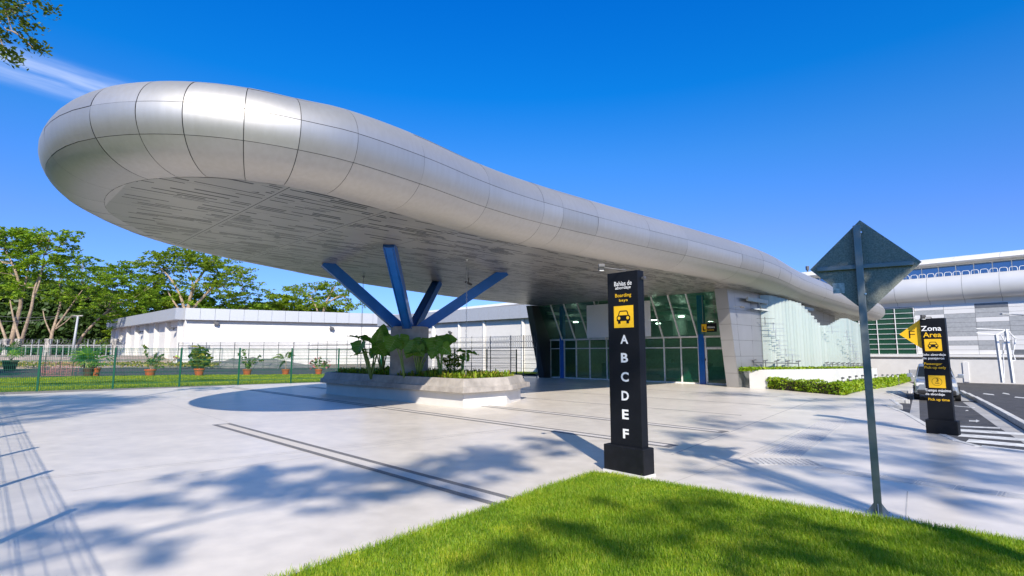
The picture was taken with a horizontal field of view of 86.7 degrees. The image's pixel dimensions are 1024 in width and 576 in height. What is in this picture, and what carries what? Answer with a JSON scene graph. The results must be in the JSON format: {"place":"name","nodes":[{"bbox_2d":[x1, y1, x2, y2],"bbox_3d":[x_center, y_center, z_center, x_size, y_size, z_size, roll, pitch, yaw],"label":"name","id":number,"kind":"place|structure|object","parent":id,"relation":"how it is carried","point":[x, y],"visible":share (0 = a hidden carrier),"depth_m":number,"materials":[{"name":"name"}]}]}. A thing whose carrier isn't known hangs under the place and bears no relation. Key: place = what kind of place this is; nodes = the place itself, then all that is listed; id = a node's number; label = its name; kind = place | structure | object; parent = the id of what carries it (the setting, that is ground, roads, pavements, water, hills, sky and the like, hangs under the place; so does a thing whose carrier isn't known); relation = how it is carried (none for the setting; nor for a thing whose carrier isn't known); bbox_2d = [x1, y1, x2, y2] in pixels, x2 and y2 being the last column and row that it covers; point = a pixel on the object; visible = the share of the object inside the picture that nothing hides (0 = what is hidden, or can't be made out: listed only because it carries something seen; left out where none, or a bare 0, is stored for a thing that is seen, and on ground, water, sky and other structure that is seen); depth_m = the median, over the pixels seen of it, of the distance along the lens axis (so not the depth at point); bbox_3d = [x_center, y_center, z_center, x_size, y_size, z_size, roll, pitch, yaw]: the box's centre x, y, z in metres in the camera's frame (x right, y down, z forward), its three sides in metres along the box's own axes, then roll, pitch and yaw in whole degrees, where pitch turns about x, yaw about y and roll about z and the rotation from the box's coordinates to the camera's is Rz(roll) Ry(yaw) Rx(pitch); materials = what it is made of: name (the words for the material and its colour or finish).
{"place":"outdoors","nodes":[
{"label":"outdoors","id":0,"kind":"place"},
{"bbox_2d":[0,355,170,368],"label":"gravel bank","id":1,"kind":"structure","parent":0,"point":[58,357],"depth_m":78.30,"materials":[{"name":"grey gravel"}]},
{"bbox_2d":[0,226,50,354],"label":"broadleaf tree","id":2,"kind":"object","parent":1,"relation":"on","point":[11,232],"visible":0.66,"depth_m":84.80,"materials":[{"name":"green plant"}]},
{"bbox_2d":[3,315,82,361],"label":"utility pole","id":3,"kind":"object","parent":1,"relation":"on","point":[74,337],"visible":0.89,"depth_m":76.56,"materials":[{"name":"metal"}]},
{"bbox_2d":[2,229,85,353],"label":"broadleaf tree","id":4,"kind":"object","parent":1,"relation":"on","point":[28,239],"visible":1,"depth_m":82.05,"materials":[{"name":"green plant"}]},
{"bbox_2d":[0,339,123,356],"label":"perimeter fence","id":5,"kind":"object","parent":1,"relation":"on","point":[48,345],"visible":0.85,"depth_m":77.56,"materials":[{"name":"metal"}]},
{"bbox_2d":[26,252,123,354],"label":"broadleaf tree","id":6,"kind":"object","parent":1,"relation":"on","point":[58,293],"visible":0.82,"depth_m":112.28,"materials":[{"name":"green plant"}]},
{"bbox_2d":[76,261,174,353],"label":"broadleaf tree","id":7,"kind":"object","parent":1,"relation":"on","point":[144,289],"visible":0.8,"depth_m":125.79,"materials":[{"name":"green plant"}]},
{"bbox_2d":[118,246,275,307],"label":"broadleaf tree","id":8,"kind":"object","parent":1,"relation":"on","point":[204,263],"visible":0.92,"depth_m":136.01,"materials":[{"name":"green plant"}]},
{"bbox_2d":[133,285,271,310],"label":"broadleaf tree","id":9,"kind":"object","parent":1,"relation":"on","point":[208,302],"visible":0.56,"depth_m":139.32,"materials":[{"name":"green plant"}]},
{"bbox_2d":[0,368,477,377],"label":"driveway","id":10,"kind":"structure","parent":0,"point":[159,370],"depth_m":59.07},
{"bbox_2d":[0,340,27,369],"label":"potted plant","id":11,"kind":"object","parent":10,"relation":"on","point":[7,364],"visible":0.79,"depth_m":61.18,"materials":[{"name":"green plant"}]},
{"bbox_2d":[41,352,84,375],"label":"safety netting","id":12,"kind":"object","parent":10,"relation":"on","point":[43,371],"visible":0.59,"depth_m":46.15,"materials":[{"name":"grey plastic"}]},
{"bbox_2d":[0,360,220,367],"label":"weeds","id":13,"kind":"object","parent":10,"relation":"on","point":[111,364],"visible":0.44,"depth_m":70.40,"materials":[{"name":"green plant"}]},
{"bbox_2d":[177,342,308,368],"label":"rail fence","id":14,"kind":"object","parent":10,"relation":"on","point":[243,345],"visible":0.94,"depth_m":69.49,"materials":[{"name":"grey metal"}]},
{"bbox_2d":[184,357,312,367],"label":"gravel heap","id":15,"kind":"object","parent":10,"relation":"on","point":[257,359],"visible":0.44,"depth_m":72.52,"materials":[{"name":"grey gravel"}]},
{"bbox_2d":[307,335,512,374],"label":"rail fence","id":16,"kind":"object","parent":10,"relation":"on","point":[369,345],"visible":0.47,"depth_m":47.78,"materials":[{"name":"grey metal"}]},
{"bbox_2d":[0,371,537,391],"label":"grass","id":17,"kind":"structure","parent":0,"point":[45,378],"depth_m":37.18,"materials":[{"name":"green plant"}]},
{"bbox_2d":[69,344,119,375],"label":"potted plant","id":18,"kind":"object","parent":17,"relation":"on","point":[81,354],"visible":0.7,"depth_m":45.01,"materials":[{"name":"green plant"}]},
{"bbox_2d":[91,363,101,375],"bbox_3d":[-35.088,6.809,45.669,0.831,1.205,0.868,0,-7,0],"label":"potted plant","id":19,"kind":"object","parent":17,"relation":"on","point":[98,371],"visible":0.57,"depth_m":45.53,"materials":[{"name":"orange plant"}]},
{"bbox_2d":[142,344,165,375],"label":"potted plant","id":20,"kind":"object","parent":17,"relation":"on","point":[150,370],"visible":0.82,"depth_m":46.22,"materials":[{"name":"green plant"}]},
{"bbox_2d":[0,382,317,394],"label":"gravel edging","id":21,"kind":"object","parent":17,"relation":"on","point":[26,392],"visible":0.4,"depth_m":28.62,"materials":[{"name":"grey gravel"}]},
{"bbox_2d":[0,347,516,391],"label":"fence","id":22,"kind":"object","parent":21,"relation":"on","point":[330,365],"visible":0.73,"depth_m":30.98,"materials":[{"name":"green metal"}]},
{"bbox_2d":[188,344,213,374],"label":"potted plant","id":23,"kind":"object","parent":17,"relation":"on","point":[199,362],"visible":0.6,"depth_m":46.60,"materials":[{"name":"green plant"}]},
{"bbox_2d":[237,349,263,374],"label":"potted plant","id":24,"kind":"object","parent":17,"relation":"on","point":[249,365],"visible":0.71,"depth_m":47.79,"materials":[{"name":"green plant"}]},
{"bbox_2d":[271,352,294,374],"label":"potted plant","id":25,"kind":"object","parent":17,"relation":"on","point":[286,371],"visible":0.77,"depth_m":48.28,"materials":[{"name":"green plant"}]},
{"bbox_2d":[309,356,329,374],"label":"potted plant","id":26,"kind":"object","parent":17,"relation":"on","point":[323,364],"visible":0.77,"depth_m":48.94,"materials":[{"name":"green plant"}]},
{"bbox_2d":[110,364,910,382],"bbox_3d":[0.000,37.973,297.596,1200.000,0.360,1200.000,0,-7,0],"label":"ground","id":27,"kind":"structure","parent":0,"point":[348,365],"depth_m":85.81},
{"bbox_2d":[0,266,119,354],"bbox_3d":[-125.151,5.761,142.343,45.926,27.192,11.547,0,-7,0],"label":"undergrowth","id":28,"kind":"object","parent":27,"relation":"on","point":[37,328],"visible":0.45,"depth_m":138.32,"materials":[{"name":"green plant"}]},
{"bbox_2d":[95,283,187,351],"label":"broadleaf tree","id":29,"kind":"object","parent":27,"relation":"on","point":[168,304],"visible":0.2,"depth_m":138.38,"materials":[{"name":"green plant"}]},
{"bbox_2d":[106,308,398,363],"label":"warehouse","id":30,"kind":"structure","parent":27,"relation":"on","point":[255,327],"depth_m":101.40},
{"bbox_2d":[188,345,208,358],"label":"shutter door","id":31,"kind":"structure","parent":30,"relation":"in","point":[188,345],"depth_m":95.03,"materials":[{"name":"white metal"}]},
{"bbox_2d":[245,293,349,312],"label":"broadleaf tree","id":32,"kind":"object","parent":27,"relation":"on","point":[283,303],"visible":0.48,"depth_m":143.89,"materials":[{"name":"green plant"}]},
{"bbox_2d":[281,280,365,311],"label":"broadleaf tree","id":33,"kind":"object","parent":27,"relation":"on","point":[321,286],"visible":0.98,"depth_m":138.64,"materials":[{"name":"green plant"}]},
{"bbox_2d":[377,305,537,371],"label":"annex building","id":34,"kind":"structure","parent":27,"relation":"on","point":[507,321],"depth_m":59.05,"materials":[{"name":"paint"}]},
{"bbox_2d":[429,250,1023,383],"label":"terminal building","id":35,"kind":"structure","parent":27,"relation":"on","point":[966,296],"depth_m":45.43,"materials":[{"name":"white metal"}]},
{"bbox_2d":[0,376,1023,575],"bbox_3d":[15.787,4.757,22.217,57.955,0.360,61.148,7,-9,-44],"label":"plaza pavement","id":36,"kind":"structure","parent":0,"point":[277,512],"depth_m":9.23,"materials":[{"name":"concrete"}]},
{"bbox_2d":[320,371,529,407],"bbox_3d":[-4.301,4.310,24.165,11.658,1.010,4.537,-6,-9,43],"label":"planter","id":37,"kind":"object","parent":36,"relation":"on","point":[464,393],"visible":0.82,"depth_m":20.62,"materials":[{"name":"white paint"}]},
{"bbox_2d":[346,327,390,378],"bbox_3d":[-5.964,2.686,22.438,1.906,2.158,1.435,0,-7,0],"label":"elephant ear plant","id":38,"kind":"object","parent":37,"relation":"on","point":[378,348],"visible":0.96,"depth_m":22.30,"materials":[{"name":"green plant"}]},
{"bbox_2d":[369,324,389,370],"bbox_3d":[-5.667,2.709,23.519,1.208,2.364,0.930,0,-7,0],"label":"elephant ear plant","id":39,"kind":"object","parent":37,"relation":"on","point":[385,330],"visible":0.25,"depth_m":23.70,"materials":[{"name":"green plant"}]},
{"bbox_2d":[383,334,408,378],"bbox_3d":[-4.605,2.726,21.483,0.924,1.837,0.588,-3,-7,21],"label":"elephant ear plant","id":40,"kind":"object","parent":37,"relation":"on","point":[392,343],"visible":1,"depth_m":21.48,"materials":[{"name":"green plant"}]},
{"bbox_2d":[321,244,507,374],"bbox_3d":[-3.965,1.593,22.721,5.438,5.443,8.836,-4,-8,32],"label":"canopy support","id":41,"kind":"object","parent":37,"relation":"on","point":[417,324],"visible":0.7,"depth_m":22.38,"materials":[{"name":"metal"}]},
{"bbox_2d":[38,81,884,320],"bbox_3d":[5.163,-0.171,33.800,53.131,3.127,20.178,7,-9,-44],"label":"entrance canopy","id":42,"kind":"object","parent":41,"relation":"on","point":[261,177],"visible":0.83,"depth_m":14.58,"materials":[{"name":"metal"}]},
{"bbox_2d":[360,276,364,367],"bbox_3d":[-7.038,1.742,25.438,0.120,4.616,0.120,0,-7,0],"label":"rain chain","id":43,"kind":"object","parent":42,"relation":"hanging from","point":[363,277],"visible":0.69,"depth_m":25.48,"materials":[{"name":"metal"}]},
{"bbox_2d":[465,258,468,372],"bbox_3d":[-1.726,1.155,20.541,0.120,4.616,0.120,0,-7,0],"label":"rain chain","id":44,"kind":"object","parent":42,"relation":"hanging from","point":[466,259],"visible":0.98,"depth_m":20.55,"materials":[{"name":"metal"}]},
{"bbox_2d":[587,301,650,337],"bbox_3d":[7.047,2.022,36.382,0.050,2.559,5.102,7,-9,-44],"label":"blank board","id":45,"kind":"object","parent":42,"relation":"hanging from","point":[597,321],"visible":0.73,"depth_m":37.30,"materials":[{"name":"metal"}]},
{"bbox_2d":[701,292,716,331],"bbox_3d":[11.644,1.422,32.182,0.069,2.367,0.926,7,-9,-44],"label":"hanging sign","id":46,"kind":"object","parent":42,"relation":"hanging from","point":[708,327],"visible":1,"depth_m":32.03,"materials":[{"name":"metal"}]},
{"bbox_2d":[404,337,436,376],"bbox_3d":[-3.635,2.789,21.496,1.167,1.719,1.148,-6,-9,39],"label":"elephant ear plant","id":47,"kind":"object","parent":37,"relation":"on","point":[417,346],"visible":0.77,"depth_m":21.59,"materials":[{"name":"green plant"}]},
{"bbox_2d":[336,365,513,378],"bbox_3d":[-4.191,3.717,23.986,10.701,0.425,3.950,-7,-9,43],"label":"foliage","id":48,"kind":"object","parent":37,"relation":"on","point":[434,372],"visible":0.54,"depth_m":21.54,"materials":[{"name":"green plant"}]},
{"bbox_2d":[425,334,456,374],"bbox_3d":[-2.770,2.684,21.160,1.275,1.844,0.828,0,-7,0],"label":"elephant ear plant","id":49,"kind":"object","parent":37,"relation":"on","point":[441,344],"visible":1,"depth_m":21.05,"materials":[{"name":"green plant"}]},
{"bbox_2d":[443,353,461,372],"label":"bush","id":50,"kind":"object","parent":37,"relation":"on","point":[449,360],"visible":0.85,"depth_m":21.89,"materials":[{"name":"green plant"}]},
{"bbox_2d":[456,348,478,373],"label":"elephant ear plant","id":51,"kind":"object","parent":37,"relation":"on","point":[461,357],"visible":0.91,"depth_m":21.43,"materials":[{"name":"green plant"}]},
{"bbox_2d":[214,383,777,504],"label":"granite strips","id":52,"kind":"object","parent":36,"relation":"on","point":[470,492],"visible":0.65,"depth_m":11.08,"materials":[{"name":"grey stone"}]},
{"bbox_2d":[510,335,536,377],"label":"rail fence","id":53,"kind":"object","parent":36,"relation":"on","point":[523,350],"visible":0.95,"depth_m":42.40,"materials":[{"name":"grey metal"}]},
{"bbox_2d":[598,264,655,477],"bbox_3d":[1.708,1.283,8.702,0.725,3.322,0.790,6,-9,-42],"label":"information sign","id":54,"kind":"object","parent":36,"relation":"on","point":[628,450],"visible":0.99,"depth_m":8.70,"materials":[{"name":"black metal"}]},
{"bbox_2d":[526,288,837,386],"bbox_3d":[13.604,4.241,42.304,19.998,5.644,16.458,7,-10,-44],"label":"terminal entrance","id":55,"kind":"object","parent":36,"relation":"on","point":[681,346],"visible":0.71,"depth_m":38.66,"materials":[{"name":"green glass"}]},
{"bbox_2d":[705,348,726,384],"bbox_3d":[12.380,4.707,32.672,0.161,2.226,1.484,7,-9,-44],"label":"door","id":56,"kind":"structure","parent":55,"relation":"in","point":[706,354],"depth_m":33.08,"materials":[{"name":"green glass"}]},
{"bbox_2d":[751,299,862,366],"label":"glass fin screen","id":57,"kind":"object","parent":55,"relation":"attached to","point":[852,342],"visible":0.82,"depth_m":40.65,"materials":[{"name":"glass"}]},
{"bbox_2d":[739,366,877,388],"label":"planter wall","id":58,"kind":"structure","parent":36,"relation":"on","point":[758,377],"depth_m":31.67,"materials":[{"name":"white paint"}]},
{"bbox_2d":[810,220,920,516],"bbox_3d":[4.384,0.907,6.626,1.180,3.574,0.240,-4,-8,32],"label":"road sign","id":59,"kind":"object","parent":36,"relation":"on","point":[863,267],"visible":0.91,"depth_m":6.73,"materials":[{"name":"metal"}]},
{"bbox_2d":[749,420,1023,498],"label":"tactile paving","id":60,"kind":"structure","parent":36,"relation":"on","point":[798,445],"depth_m":9.78,"materials":[{"name":"concrete"}]},
{"bbox_2d":[899,315,960,435],"bbox_3d":[10.026,2.064,13.100,0.415,2.818,1.006,6,-9,-42],"label":"information sign","id":61,"kind":"object","parent":36,"relation":"on","point":[928,336],"visible":1,"depth_m":12.93,"materials":[{"name":"black metal"}]},
{"bbox_2d":[0,0,1023,313],"label":"sky","id":62,"kind":"structure","parent":0,"point":[775,128],"materials":[{"name":"blue"}]},
{"bbox_2d":[264,469,1023,575],"bbox_3d":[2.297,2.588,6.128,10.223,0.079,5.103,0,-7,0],"label":"lawn grass","id":63,"kind":"structure","parent":0,"point":[579,497],"depth_m":5.37,"materials":[{"name":"green plant"}]},
{"bbox_2d":[899,382,1023,449],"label":"road","id":64,"kind":"structure","parent":0,"point":[1011,404],"depth_m":20.80,"materials":[{"name":"grey asphalt"}]},
{"bbox_2d":[910,397,919,418],"bbox_3d":[20.777,5.561,27.837,0.284,0.359,29.706,-5,-9,36],"label":"gutter strip","id":65,"kind":"object","parent":64,"relation":"on","point":[915,411],"visible":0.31,"depth_m":19.65,"materials":[{"name":"concrete"}]},
{"bbox_2d":[907,364,963,400],"bbox_3d":[19.396,4.271,24.881,2.024,1.566,4.140,-5,-9,37],"label":"parked car","id":66,"kind":"object","parent":64,"relation":"on","point":[919,387],"visible":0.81,"depth_m":23.76,"materials":[{"name":"silver metal"}]},
{"bbox_2d":[882,384,1023,452],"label":"kerb","id":67,"kind":"structure","parent":64,"relation":"on","point":[898,405],"depth_m":18.70,"materials":[{"name":"concrete"}]},
{"bbox_2d":[959,393,1023,450],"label":"road markings","id":68,"kind":"object","parent":64,"relation":"on","point":[992,437],"visible":0.78,"depth_m":13.26,"materials":[{"name":"paint"}]},
{"bbox_2d":[960,390,1023,428],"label":"median kerb","id":69,"kind":"structure","parent":64,"relation":"on","point":[1015,420],"depth_m":18.35,"materials":[{"name":"concrete"}]},
{"bbox_2d":[961,395,1023,442],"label":"median strip","id":70,"kind":"object","parent":64,"relation":"on","point":[997,420],"visible":0.72,"depth_m":16.94,"materials":[{"name":"concrete"}]},
{"bbox_2d":[976,328,1015,382],"bbox_3d":[35.226,4.885,39.298,2.883,3.939,0.200,0,-7,0],"label":"height gantry","id":71,"kind":"object","parent":64,"relation":"on","point":[1009,357],"visible":1,"depth_m":39.28,"materials":[{"name":"white metal"}]},
{"bbox_2d":[1000,313,1023,315],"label":"street lamp","id":72,"kind":"object","parent":64,"relation":"on","point":[1011,314],"visible":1,"depth_m":37.00,"materials":[{"name":"metal"}]},
{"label":"bed soil","id":73,"kind":"structure","parent":0,"visible":0},
{"bbox_2d":[766,376,850,394],"bbox_3d":[14.488,4.819,27.027,0.818,0.722,5.161,2,-7,-14],"label":"clipped hedge","id":74,"kind":"object","parent":73,"relation":"on","point":[821,387],"visible":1,"depth_m":26.27,"materials":[{"name":"plant"}]},
{"bbox_2d":[834,377,887,392],"bbox_3d":[18.851,5.183,29.204,0.774,0.822,11.125,-6,-9,43],"label":"clipped hedge","id":75,"kind":"object","parent":73,"relation":"on","point":[858,385],"visible":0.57,"depth_m":28.22,"materials":[{"name":"plant"}]},
{"bbox_2d":[885,373,910,386],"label":"clipped hedge","id":76,"kind":"object","parent":73,"relation":"on","point":[893,381],"visible":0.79,"depth_m":37.19,"materials":[{"name":"plant"}]},
{"label":"verge","id":77,"kind":"structure","parent":0,"visible":0},
{"bbox_2d":[0,0,62,70],"bbox_3d":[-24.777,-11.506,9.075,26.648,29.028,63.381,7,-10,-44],"label":"shade tree","id":78,"kind":"object","parent":77,"relation":"on","point":[7,10],"visible":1,"depth_m":15.10,"materials":[{"name":"green plant"}]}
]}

